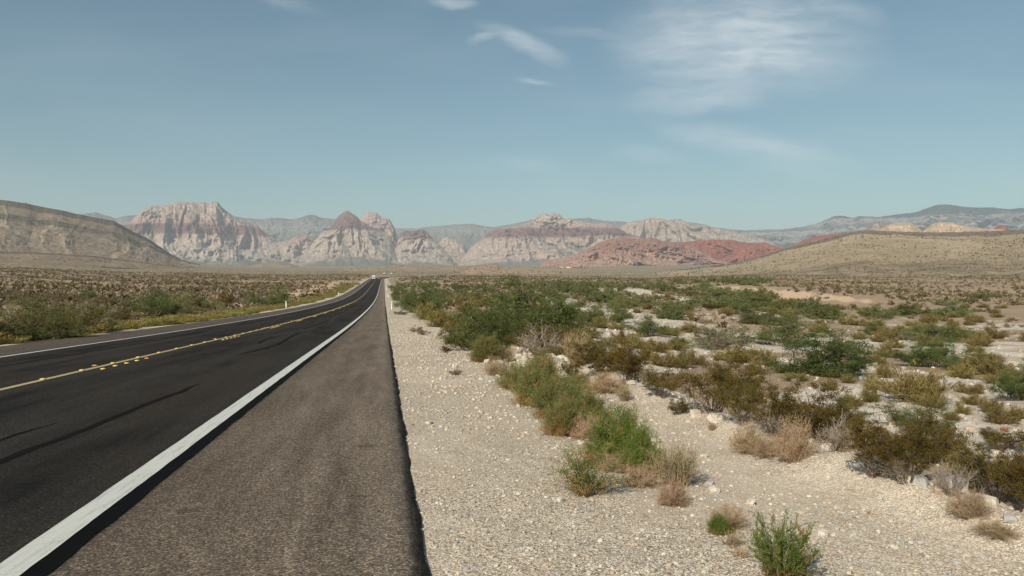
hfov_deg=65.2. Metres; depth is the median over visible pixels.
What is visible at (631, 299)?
green bush
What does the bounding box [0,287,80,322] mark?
green bush
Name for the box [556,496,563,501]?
stone
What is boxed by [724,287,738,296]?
green bush
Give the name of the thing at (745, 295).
green bush
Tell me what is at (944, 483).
dead bush
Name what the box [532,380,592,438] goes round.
broom bush
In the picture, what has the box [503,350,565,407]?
broom bush
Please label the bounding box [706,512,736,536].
broom bush
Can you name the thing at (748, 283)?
green bush
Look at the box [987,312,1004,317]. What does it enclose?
yellow bush
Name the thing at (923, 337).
yellow bush
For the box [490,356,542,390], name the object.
broom bush
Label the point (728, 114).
sky
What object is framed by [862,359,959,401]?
yellow bush
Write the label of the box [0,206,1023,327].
scrub
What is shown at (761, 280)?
green bush
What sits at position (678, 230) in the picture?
cream mountain
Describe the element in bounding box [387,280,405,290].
green bush
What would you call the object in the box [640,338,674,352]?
yellow bush
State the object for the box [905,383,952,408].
yellow bush
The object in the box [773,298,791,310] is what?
green bush
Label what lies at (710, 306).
creosote bush
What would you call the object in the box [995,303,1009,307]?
yellow bush
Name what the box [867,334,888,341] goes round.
yellow bush
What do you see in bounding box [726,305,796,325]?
green bush
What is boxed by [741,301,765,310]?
green bush
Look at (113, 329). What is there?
roadside weed
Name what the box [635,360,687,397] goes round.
creosote bush
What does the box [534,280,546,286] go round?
green bush
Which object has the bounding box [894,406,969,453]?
creosote bush
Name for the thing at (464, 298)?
yellow bush
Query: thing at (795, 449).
dry bush
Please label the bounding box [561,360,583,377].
creosote bush
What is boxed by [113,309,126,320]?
creosote bush
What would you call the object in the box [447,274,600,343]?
green bush
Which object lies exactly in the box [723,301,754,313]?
green bush
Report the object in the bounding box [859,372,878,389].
yellow bush
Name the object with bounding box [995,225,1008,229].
red knob
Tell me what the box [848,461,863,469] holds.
stone
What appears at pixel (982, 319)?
yellow bush
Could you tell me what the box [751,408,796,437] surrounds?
dead bush
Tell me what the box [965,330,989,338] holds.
yellow bush
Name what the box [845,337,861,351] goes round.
green bush
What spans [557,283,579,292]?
green bush
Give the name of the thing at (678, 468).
dry bush
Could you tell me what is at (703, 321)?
pale scrub
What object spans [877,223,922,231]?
rock formation
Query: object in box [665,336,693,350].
yellow bush
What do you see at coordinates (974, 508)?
dry bush
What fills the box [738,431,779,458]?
dry bush
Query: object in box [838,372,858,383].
yellow bush
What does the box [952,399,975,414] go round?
yellow bush
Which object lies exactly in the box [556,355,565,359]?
stone
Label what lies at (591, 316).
green bush
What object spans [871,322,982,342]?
green bush
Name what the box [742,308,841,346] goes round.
green bush
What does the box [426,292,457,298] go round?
green bush
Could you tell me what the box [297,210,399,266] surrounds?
pyramid peak
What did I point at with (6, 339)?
roadside weed
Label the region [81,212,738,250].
grey ridge
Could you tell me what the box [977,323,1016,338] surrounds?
yellow bush
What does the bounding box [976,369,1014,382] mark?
yellow bush
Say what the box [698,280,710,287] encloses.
green bush
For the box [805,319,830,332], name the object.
yellow bush
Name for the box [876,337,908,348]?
yellow bush
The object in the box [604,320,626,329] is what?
yellow bush
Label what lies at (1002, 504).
stone
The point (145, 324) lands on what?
roadside weed
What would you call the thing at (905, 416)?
green bush
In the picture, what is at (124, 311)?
scrub bush
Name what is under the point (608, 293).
green bush
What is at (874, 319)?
yellow bush
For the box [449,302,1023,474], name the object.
cobbles
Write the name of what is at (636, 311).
yellow bush
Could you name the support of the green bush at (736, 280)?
on the ground
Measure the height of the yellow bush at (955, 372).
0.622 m
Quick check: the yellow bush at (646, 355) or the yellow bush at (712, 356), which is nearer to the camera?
the yellow bush at (646, 355)
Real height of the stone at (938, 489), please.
0.109 m
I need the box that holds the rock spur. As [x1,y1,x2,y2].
[255,235,314,264]
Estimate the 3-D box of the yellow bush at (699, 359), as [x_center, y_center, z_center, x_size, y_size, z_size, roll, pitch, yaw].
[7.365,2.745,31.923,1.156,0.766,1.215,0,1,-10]
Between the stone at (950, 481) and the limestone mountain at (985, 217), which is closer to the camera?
the stone at (950, 481)
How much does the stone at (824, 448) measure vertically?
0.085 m
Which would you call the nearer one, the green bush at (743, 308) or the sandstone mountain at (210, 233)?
the green bush at (743, 308)
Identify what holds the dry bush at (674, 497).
on the ground
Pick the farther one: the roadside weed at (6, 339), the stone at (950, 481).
the roadside weed at (6, 339)
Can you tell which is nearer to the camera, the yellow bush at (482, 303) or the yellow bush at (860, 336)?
the yellow bush at (860, 336)
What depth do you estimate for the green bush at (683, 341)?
45.74 m
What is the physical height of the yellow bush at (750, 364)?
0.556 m
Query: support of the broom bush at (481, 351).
on the ground
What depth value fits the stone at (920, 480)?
6.00 m
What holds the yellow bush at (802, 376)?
on the ground
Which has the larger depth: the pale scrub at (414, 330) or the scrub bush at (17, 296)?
the scrub bush at (17, 296)
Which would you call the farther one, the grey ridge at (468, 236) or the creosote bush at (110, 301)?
the grey ridge at (468, 236)
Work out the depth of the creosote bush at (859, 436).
6.35 m
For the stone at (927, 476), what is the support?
on the ground
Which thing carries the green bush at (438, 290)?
on the ground
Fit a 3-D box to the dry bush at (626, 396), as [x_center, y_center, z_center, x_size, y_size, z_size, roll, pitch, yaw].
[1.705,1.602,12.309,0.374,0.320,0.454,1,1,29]
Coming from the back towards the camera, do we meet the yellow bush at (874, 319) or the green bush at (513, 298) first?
the green bush at (513, 298)
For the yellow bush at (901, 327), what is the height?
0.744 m
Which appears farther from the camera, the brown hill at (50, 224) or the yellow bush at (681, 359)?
the brown hill at (50, 224)
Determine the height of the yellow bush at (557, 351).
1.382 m
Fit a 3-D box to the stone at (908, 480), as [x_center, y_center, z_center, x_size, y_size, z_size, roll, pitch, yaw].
[3.039,1.460,6.168,0.123,0.072,0.117,1,1,42]
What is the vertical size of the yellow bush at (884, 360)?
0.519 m
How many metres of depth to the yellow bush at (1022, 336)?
58.34 m
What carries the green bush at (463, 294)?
on the ground
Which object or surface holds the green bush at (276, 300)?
on the ground
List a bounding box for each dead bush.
[512,319,572,355]
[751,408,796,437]
[812,408,853,453]
[863,451,930,481]
[922,452,982,496]
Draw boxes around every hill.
[0,200,199,267]
[339,265,591,271]
[452,265,586,274]
[540,237,729,266]
[655,229,1023,276]
[682,239,783,262]
[792,233,844,246]
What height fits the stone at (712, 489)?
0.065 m
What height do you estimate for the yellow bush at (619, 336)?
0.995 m
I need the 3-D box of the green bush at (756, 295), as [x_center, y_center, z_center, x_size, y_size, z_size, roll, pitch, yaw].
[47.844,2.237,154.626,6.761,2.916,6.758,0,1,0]
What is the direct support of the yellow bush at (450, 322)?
on the ground
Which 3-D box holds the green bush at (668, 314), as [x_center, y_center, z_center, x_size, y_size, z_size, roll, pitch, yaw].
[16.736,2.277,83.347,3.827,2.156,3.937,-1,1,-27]
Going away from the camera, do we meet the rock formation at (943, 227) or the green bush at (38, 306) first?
the green bush at (38, 306)
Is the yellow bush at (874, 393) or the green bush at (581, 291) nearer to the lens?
the yellow bush at (874, 393)
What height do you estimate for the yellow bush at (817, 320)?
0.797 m
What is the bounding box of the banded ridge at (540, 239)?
[458,213,643,265]
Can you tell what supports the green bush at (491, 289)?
on the ground
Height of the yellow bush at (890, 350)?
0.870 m
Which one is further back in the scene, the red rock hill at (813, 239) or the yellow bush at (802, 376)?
the red rock hill at (813, 239)
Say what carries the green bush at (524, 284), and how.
on the ground
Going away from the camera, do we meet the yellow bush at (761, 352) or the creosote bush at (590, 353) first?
the creosote bush at (590, 353)
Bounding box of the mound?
[249,262,301,267]
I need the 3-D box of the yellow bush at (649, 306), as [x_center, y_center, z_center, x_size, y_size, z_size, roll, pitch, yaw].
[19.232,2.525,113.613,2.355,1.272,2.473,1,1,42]
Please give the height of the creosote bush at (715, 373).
1.010 m
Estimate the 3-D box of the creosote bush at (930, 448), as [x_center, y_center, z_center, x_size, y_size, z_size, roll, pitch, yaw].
[3.022,1.163,6.094,0.779,0.691,0.722,0,1,-12]
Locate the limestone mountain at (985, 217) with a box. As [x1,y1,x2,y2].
[735,204,1023,247]
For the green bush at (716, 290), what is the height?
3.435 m
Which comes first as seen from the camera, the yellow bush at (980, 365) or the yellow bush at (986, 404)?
the yellow bush at (986, 404)
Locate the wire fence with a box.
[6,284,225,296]
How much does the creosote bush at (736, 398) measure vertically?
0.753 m
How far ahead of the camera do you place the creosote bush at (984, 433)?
15.20 m
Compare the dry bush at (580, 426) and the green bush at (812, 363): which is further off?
the green bush at (812, 363)
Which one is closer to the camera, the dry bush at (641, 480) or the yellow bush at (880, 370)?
the dry bush at (641, 480)
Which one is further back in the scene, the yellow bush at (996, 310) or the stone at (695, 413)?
the yellow bush at (996, 310)
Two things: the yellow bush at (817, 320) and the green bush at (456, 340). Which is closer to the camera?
the green bush at (456, 340)
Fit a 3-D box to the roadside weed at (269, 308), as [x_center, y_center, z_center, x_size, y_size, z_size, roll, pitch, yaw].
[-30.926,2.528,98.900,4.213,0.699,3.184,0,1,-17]
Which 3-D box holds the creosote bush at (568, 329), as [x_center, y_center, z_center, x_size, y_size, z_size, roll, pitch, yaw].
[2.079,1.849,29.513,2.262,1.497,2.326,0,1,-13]
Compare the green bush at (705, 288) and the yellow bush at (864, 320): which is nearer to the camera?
the yellow bush at (864, 320)
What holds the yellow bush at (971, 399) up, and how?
on the ground
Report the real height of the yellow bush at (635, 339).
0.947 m
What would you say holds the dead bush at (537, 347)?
on the ground
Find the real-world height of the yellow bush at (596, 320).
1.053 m
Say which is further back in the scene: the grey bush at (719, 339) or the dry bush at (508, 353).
the grey bush at (719, 339)
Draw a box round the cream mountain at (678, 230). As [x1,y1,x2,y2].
[620,217,776,245]
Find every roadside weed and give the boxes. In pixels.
[0,329,29,344]
[59,327,95,337]
[86,318,116,333]
[106,326,126,331]
[119,320,143,329]
[120,317,152,326]
[138,320,172,325]
[152,315,192,324]
[177,313,200,322]
[183,314,210,321]
[198,313,219,319]
[213,310,244,316]
[213,312,237,316]
[242,307,261,313]
[257,306,277,310]
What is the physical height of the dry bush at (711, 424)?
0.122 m
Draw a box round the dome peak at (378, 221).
[359,212,397,246]
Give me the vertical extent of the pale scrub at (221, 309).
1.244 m
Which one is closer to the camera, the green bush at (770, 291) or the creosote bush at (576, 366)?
the creosote bush at (576, 366)
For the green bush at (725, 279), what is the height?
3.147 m
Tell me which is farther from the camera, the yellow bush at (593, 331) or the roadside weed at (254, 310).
the roadside weed at (254, 310)
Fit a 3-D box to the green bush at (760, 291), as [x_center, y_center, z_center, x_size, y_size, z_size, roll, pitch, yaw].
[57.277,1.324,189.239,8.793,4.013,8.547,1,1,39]
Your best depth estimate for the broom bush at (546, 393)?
10.55 m
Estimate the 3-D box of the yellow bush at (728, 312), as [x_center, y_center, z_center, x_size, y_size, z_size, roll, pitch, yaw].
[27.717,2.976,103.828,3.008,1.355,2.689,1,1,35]
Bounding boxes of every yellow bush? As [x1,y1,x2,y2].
[407,301,455,319]
[420,308,462,326]
[440,317,472,333]
[456,305,468,311]
[460,294,470,299]
[470,297,485,306]
[534,326,597,364]
[584,316,613,327]
[585,326,604,338]
[593,335,618,346]
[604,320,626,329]
[610,305,629,312]
[610,329,636,343]
[627,333,655,349]
[631,308,643,312]
[636,350,657,360]
[638,302,653,309]
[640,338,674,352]
[647,348,677,366]
[655,326,686,335]
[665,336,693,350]
[665,347,696,368]
[678,321,707,332]
[686,349,710,365]
[709,350,729,360]
[712,342,764,362]
[713,306,736,315]
[744,362,767,374]
[749,346,784,366]
[775,371,812,381]
[778,309,793,314]
[780,297,796,304]
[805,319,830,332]
[815,319,824,323]
[819,379,837,390]
[836,314,859,324]
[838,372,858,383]
[840,391,867,405]
[849,332,866,339]
[852,319,868,325]
[857,386,883,401]
[858,316,886,326]
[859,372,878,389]
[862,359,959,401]
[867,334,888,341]
[868,323,901,339]
[868,354,889,364]
[869,343,898,357]
[873,361,899,377]
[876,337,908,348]
[878,380,894,391]
[883,431,961,465]
[892,324,907,329]
[902,320,921,325]
[905,321,926,332]
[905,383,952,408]
[911,332,945,347]
[916,314,938,323]
[942,363,977,378]
[943,411,963,421]
[944,317,959,324]
[945,311,958,317]
[952,379,985,394]
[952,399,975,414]
[953,353,1020,374]
[954,310,966,316]
[955,392,988,405]
[958,331,996,347]
[961,344,987,352]
[963,320,976,325]
[964,349,1008,361]
[965,314,979,319]
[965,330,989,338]
[967,315,986,322]
[975,303,990,307]
[975,395,1007,411]
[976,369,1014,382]
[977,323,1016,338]
[978,403,1021,425]
[986,308,1001,312]
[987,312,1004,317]
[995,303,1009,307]
[1001,403,1023,420]
[1016,331,1023,341]
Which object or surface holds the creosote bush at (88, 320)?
on the ground
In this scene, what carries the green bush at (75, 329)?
on the ground
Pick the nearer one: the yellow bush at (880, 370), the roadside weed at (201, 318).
the yellow bush at (880, 370)
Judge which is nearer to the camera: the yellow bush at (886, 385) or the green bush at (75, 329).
the yellow bush at (886, 385)
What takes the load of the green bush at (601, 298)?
on the ground
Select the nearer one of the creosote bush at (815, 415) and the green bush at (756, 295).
the creosote bush at (815, 415)
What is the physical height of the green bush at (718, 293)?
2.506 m
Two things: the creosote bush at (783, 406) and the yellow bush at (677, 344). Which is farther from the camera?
the yellow bush at (677, 344)
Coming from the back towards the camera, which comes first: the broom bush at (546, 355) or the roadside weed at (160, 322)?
the roadside weed at (160, 322)
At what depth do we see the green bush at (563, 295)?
41.08 m
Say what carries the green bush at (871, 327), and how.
on the ground
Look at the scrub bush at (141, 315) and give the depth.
59.13 m
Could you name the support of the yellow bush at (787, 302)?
on the ground
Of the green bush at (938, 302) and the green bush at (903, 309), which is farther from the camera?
the green bush at (938, 302)
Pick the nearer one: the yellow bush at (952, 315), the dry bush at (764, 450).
the dry bush at (764, 450)
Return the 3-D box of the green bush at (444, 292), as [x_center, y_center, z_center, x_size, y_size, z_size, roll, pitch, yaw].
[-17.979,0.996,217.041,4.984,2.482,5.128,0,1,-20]
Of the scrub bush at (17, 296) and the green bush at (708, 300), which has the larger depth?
the green bush at (708, 300)
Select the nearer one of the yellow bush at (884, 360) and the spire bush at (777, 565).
the spire bush at (777, 565)
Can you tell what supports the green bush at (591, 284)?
on the ground
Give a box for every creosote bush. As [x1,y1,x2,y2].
[33,306,110,327]
[99,299,118,304]
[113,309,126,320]
[190,295,203,306]
[217,288,234,307]
[438,346,451,352]
[499,318,565,351]
[544,320,595,345]
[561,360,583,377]
[562,335,637,375]
[594,334,659,385]
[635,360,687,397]
[651,340,781,413]
[667,397,692,414]
[703,361,766,424]
[705,303,715,310]
[733,371,811,433]
[765,372,879,440]
[824,397,905,478]
[854,393,974,484]
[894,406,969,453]
[937,440,1002,489]
[943,428,1023,500]
[977,418,1023,450]
[982,433,1023,510]
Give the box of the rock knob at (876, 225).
[865,222,886,229]
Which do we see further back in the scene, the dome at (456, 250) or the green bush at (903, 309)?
the dome at (456, 250)
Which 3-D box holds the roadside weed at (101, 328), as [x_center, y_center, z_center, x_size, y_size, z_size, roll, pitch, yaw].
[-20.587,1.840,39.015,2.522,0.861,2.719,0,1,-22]
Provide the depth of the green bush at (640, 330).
52.47 m
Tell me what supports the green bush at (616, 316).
on the ground
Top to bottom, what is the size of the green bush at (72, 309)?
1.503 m
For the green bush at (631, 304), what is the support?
on the ground
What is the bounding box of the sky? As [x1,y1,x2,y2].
[0,0,1023,229]
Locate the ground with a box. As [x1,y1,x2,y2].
[0,262,1023,575]
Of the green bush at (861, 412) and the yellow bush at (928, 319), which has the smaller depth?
the green bush at (861, 412)
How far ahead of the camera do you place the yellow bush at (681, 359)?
30.68 m
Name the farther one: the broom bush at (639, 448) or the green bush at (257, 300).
the green bush at (257, 300)
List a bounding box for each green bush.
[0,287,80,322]
[0,306,69,342]
[8,307,91,340]
[61,301,112,321]
[79,287,99,297]
[118,297,141,306]
[126,286,198,316]
[159,289,197,310]
[197,297,232,310]
[239,288,275,304]
[261,281,291,304]
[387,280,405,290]
[389,285,414,300]
[392,275,450,312]
[423,284,446,294]
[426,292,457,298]
[431,290,530,348]
[438,288,450,295]
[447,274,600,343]
[453,290,472,296]
[466,297,532,348]
[481,286,498,292]
[496,289,533,302]
[516,286,584,339]
[518,281,530,286]
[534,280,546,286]
[549,282,569,289]
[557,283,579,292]
[569,302,608,325]
[571,282,598,295]
[577,280,593,285]
[579,300,631,322]
[583,288,615,301]
[589,288,622,295]
[597,286,621,293]
[598,281,615,286]
[599,290,620,299]
[615,296,642,307]
[620,309,672,336]
[622,295,636,300]
[629,282,642,287]
[634,296,663,305]
[650,280,670,291]
[653,301,686,319]
[654,294,701,310]
[669,277,685,283]
[670,336,689,343]
[681,284,700,290]
[682,291,729,307]
[691,294,714,302]
[694,280,716,291]
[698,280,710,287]
[700,325,755,345]
[701,290,725,298]
[709,286,730,295]
[715,295,748,309]
[718,275,733,282]
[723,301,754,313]
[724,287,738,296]
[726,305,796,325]
[728,278,744,283]
[728,290,750,301]
[732,287,754,296]
[739,278,757,284]
[741,293,780,306]
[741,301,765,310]
[742,293,775,302]
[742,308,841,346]
[743,287,773,298]
[746,274,766,282]
[753,287,778,296]
[758,323,887,377]
[764,301,782,308]
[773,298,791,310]
[782,294,829,310]
[799,298,844,318]
[799,304,823,317]
[818,394,870,423]
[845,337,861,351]
[856,303,900,317]
[856,318,904,335]
[865,399,961,429]
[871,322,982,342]
[874,311,894,318]
[881,332,971,367]
[885,298,931,316]
[922,300,980,316]
[930,351,990,369]
[931,299,957,305]
[968,290,990,298]
[982,357,1023,401]
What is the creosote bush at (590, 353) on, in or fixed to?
on the ground
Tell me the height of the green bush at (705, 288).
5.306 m
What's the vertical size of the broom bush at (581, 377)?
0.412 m
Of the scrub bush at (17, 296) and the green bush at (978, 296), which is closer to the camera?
the scrub bush at (17, 296)
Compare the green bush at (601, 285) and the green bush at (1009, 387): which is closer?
the green bush at (1009, 387)
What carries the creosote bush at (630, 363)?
on the ground
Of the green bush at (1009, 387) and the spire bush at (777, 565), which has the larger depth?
the green bush at (1009, 387)
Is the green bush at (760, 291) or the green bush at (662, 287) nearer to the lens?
the green bush at (760, 291)
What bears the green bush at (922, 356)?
on the ground
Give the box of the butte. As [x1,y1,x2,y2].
[394,229,453,265]
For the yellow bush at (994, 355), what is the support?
on the ground
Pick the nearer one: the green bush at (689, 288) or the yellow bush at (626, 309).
the yellow bush at (626, 309)
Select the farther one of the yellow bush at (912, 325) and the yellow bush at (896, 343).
the yellow bush at (912, 325)
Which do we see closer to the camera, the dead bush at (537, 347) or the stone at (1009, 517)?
the stone at (1009, 517)
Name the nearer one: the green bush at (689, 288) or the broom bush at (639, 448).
the broom bush at (639, 448)
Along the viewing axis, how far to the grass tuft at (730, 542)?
4.99 m
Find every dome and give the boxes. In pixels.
[439,237,467,265]
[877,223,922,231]
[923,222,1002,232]
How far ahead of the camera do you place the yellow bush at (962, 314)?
126.50 m
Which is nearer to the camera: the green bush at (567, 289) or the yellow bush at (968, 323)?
the yellow bush at (968, 323)
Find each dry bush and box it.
[480,355,509,376]
[498,342,520,361]
[557,333,602,366]
[568,408,608,439]
[577,368,630,394]
[594,451,628,471]
[610,383,633,401]
[616,460,665,488]
[637,437,709,486]
[652,472,693,506]
[702,501,755,530]
[706,421,717,430]
[718,415,770,454]
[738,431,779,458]
[768,412,823,464]
[936,484,997,519]
[961,516,1023,542]
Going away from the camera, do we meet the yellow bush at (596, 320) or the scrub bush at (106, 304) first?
the yellow bush at (596, 320)
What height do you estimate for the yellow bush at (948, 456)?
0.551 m
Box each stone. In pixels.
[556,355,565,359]
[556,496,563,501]
[626,380,637,385]
[650,437,660,442]
[690,409,700,417]
[699,453,708,457]
[705,479,714,485]
[706,413,725,423]
[707,485,719,492]
[746,499,754,505]
[818,529,827,536]
[821,443,830,450]
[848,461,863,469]
[896,474,912,482]
[912,475,928,487]
[924,473,969,494]
[929,475,967,492]
[933,482,945,494]
[980,495,997,506]
[999,502,1012,507]
[1003,512,1018,523]
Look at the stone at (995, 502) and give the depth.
5.45 m
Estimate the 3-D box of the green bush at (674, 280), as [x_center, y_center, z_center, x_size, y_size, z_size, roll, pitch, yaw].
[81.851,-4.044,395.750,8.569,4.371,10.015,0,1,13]
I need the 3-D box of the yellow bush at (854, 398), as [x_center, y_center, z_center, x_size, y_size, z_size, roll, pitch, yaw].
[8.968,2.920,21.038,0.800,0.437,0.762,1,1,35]
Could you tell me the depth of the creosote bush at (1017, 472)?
11.38 m
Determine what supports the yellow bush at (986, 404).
on the ground
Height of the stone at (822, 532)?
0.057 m
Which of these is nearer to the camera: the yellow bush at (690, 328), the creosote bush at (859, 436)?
the creosote bush at (859, 436)
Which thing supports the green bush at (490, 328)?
on the ground
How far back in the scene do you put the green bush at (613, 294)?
162.02 m
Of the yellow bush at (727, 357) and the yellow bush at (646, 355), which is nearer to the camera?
the yellow bush at (646, 355)
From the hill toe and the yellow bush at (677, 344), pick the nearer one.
the yellow bush at (677, 344)
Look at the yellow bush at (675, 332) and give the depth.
55.33 m
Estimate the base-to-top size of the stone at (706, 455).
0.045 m
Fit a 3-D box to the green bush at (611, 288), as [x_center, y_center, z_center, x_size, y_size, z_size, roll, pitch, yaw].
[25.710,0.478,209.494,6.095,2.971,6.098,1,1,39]
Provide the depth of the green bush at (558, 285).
261.85 m
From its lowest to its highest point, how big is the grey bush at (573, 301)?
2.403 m
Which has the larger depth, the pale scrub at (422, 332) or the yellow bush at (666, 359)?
the pale scrub at (422, 332)
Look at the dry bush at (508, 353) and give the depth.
20.54 m
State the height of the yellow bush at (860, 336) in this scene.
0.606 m
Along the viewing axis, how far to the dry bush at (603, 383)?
13.38 m
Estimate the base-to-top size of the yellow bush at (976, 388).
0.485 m
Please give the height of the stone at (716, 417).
0.122 m
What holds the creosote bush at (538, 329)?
on the ground
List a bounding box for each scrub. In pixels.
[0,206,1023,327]
[212,304,232,311]
[408,325,422,331]
[417,328,430,334]
[448,369,463,374]
[689,334,705,341]
[697,318,711,323]
[842,420,890,435]
[1002,322,1014,327]
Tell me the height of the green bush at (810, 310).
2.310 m
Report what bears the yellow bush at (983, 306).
on the ground
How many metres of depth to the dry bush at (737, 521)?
5.39 m
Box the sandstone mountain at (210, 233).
[124,201,287,265]
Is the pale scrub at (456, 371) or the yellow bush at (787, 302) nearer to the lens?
the pale scrub at (456, 371)
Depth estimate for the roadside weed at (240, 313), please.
71.28 m
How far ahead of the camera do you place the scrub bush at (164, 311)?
71.09 m
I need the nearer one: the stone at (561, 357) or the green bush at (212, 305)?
the stone at (561, 357)
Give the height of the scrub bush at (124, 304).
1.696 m
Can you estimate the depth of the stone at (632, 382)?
13.53 m
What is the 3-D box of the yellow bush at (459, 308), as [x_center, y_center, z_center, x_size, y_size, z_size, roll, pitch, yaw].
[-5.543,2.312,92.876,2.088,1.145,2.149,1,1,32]
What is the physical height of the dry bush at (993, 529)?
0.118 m
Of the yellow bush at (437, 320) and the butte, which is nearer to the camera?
the yellow bush at (437, 320)
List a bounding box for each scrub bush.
[12,291,25,299]
[28,295,48,304]
[101,302,117,310]
[111,299,143,316]
[117,307,136,320]
[131,311,157,320]
[143,303,176,315]
[183,302,201,314]
[394,310,406,314]
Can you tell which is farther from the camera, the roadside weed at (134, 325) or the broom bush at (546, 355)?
the roadside weed at (134, 325)
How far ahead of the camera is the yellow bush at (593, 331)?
45.04 m
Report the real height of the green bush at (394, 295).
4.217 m
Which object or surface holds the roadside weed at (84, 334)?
on the ground
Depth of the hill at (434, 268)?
2547.77 m
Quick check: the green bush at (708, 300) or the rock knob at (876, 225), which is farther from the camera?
the rock knob at (876, 225)
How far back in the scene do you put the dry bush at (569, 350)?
17.14 m
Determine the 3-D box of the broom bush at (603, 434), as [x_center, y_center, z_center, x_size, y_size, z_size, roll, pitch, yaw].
[0.958,1.359,7.485,0.742,0.694,0.814,1,1,36]
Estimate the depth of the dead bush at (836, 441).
7.23 m
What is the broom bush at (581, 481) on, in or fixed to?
on the ground
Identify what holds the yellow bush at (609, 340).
on the ground
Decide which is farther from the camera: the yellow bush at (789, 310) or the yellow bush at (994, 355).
the yellow bush at (789, 310)
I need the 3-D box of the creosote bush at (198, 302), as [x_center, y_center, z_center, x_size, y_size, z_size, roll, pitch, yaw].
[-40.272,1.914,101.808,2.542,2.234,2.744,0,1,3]
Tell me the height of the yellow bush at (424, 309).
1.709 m
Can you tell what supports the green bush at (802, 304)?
on the ground
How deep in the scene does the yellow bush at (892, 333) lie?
59.73 m
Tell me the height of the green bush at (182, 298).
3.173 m
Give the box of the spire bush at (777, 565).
[737,507,826,575]
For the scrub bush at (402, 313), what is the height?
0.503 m
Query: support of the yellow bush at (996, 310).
on the ground
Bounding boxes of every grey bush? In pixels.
[55,298,123,328]
[567,292,588,307]
[589,329,613,362]
[681,321,754,349]
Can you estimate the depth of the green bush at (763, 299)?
146.19 m
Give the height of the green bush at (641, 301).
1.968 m
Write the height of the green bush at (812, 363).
2.155 m
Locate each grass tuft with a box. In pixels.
[719,529,743,549]
[728,547,752,557]
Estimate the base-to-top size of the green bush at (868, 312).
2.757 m
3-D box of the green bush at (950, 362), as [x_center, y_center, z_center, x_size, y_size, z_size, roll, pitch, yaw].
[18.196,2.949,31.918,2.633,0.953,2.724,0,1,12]
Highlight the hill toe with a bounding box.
[0,251,187,268]
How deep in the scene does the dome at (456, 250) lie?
9113.11 m
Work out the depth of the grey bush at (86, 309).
39.60 m
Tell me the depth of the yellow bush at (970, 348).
46.08 m
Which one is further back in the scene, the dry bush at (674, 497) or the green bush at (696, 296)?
the green bush at (696, 296)
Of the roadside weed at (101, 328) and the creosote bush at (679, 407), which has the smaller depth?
the creosote bush at (679, 407)
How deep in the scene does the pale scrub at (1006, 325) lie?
88.74 m
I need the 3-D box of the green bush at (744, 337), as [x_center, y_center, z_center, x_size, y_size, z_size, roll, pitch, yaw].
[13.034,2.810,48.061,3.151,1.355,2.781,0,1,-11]
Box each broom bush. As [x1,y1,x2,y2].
[466,331,505,362]
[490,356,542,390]
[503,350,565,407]
[519,366,596,418]
[524,346,563,378]
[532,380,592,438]
[541,437,636,496]
[563,384,615,424]
[568,370,592,390]
[574,395,653,471]
[615,413,663,474]
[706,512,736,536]
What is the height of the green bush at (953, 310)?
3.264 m
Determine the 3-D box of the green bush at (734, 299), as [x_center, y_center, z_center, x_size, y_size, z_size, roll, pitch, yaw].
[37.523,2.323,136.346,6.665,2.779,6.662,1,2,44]
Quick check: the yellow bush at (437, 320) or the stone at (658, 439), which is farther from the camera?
the yellow bush at (437, 320)
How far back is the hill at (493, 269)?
1436.25 m
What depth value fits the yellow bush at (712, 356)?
35.70 m
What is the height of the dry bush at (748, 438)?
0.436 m
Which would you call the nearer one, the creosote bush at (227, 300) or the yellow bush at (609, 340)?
the yellow bush at (609, 340)
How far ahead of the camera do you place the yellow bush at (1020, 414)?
18.32 m
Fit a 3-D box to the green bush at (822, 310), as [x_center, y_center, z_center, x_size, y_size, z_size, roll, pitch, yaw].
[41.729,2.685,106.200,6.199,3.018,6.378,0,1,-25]
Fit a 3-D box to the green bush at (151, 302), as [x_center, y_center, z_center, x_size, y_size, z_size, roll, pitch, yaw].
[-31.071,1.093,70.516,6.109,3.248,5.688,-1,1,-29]
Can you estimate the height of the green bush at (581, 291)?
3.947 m
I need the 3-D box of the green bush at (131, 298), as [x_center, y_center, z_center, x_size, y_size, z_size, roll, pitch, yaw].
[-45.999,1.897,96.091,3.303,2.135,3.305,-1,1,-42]
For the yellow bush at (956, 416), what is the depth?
18.83 m
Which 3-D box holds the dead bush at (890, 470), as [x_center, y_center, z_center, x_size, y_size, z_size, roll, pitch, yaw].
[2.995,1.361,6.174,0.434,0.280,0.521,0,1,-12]
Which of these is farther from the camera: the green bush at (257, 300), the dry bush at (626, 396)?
the green bush at (257, 300)

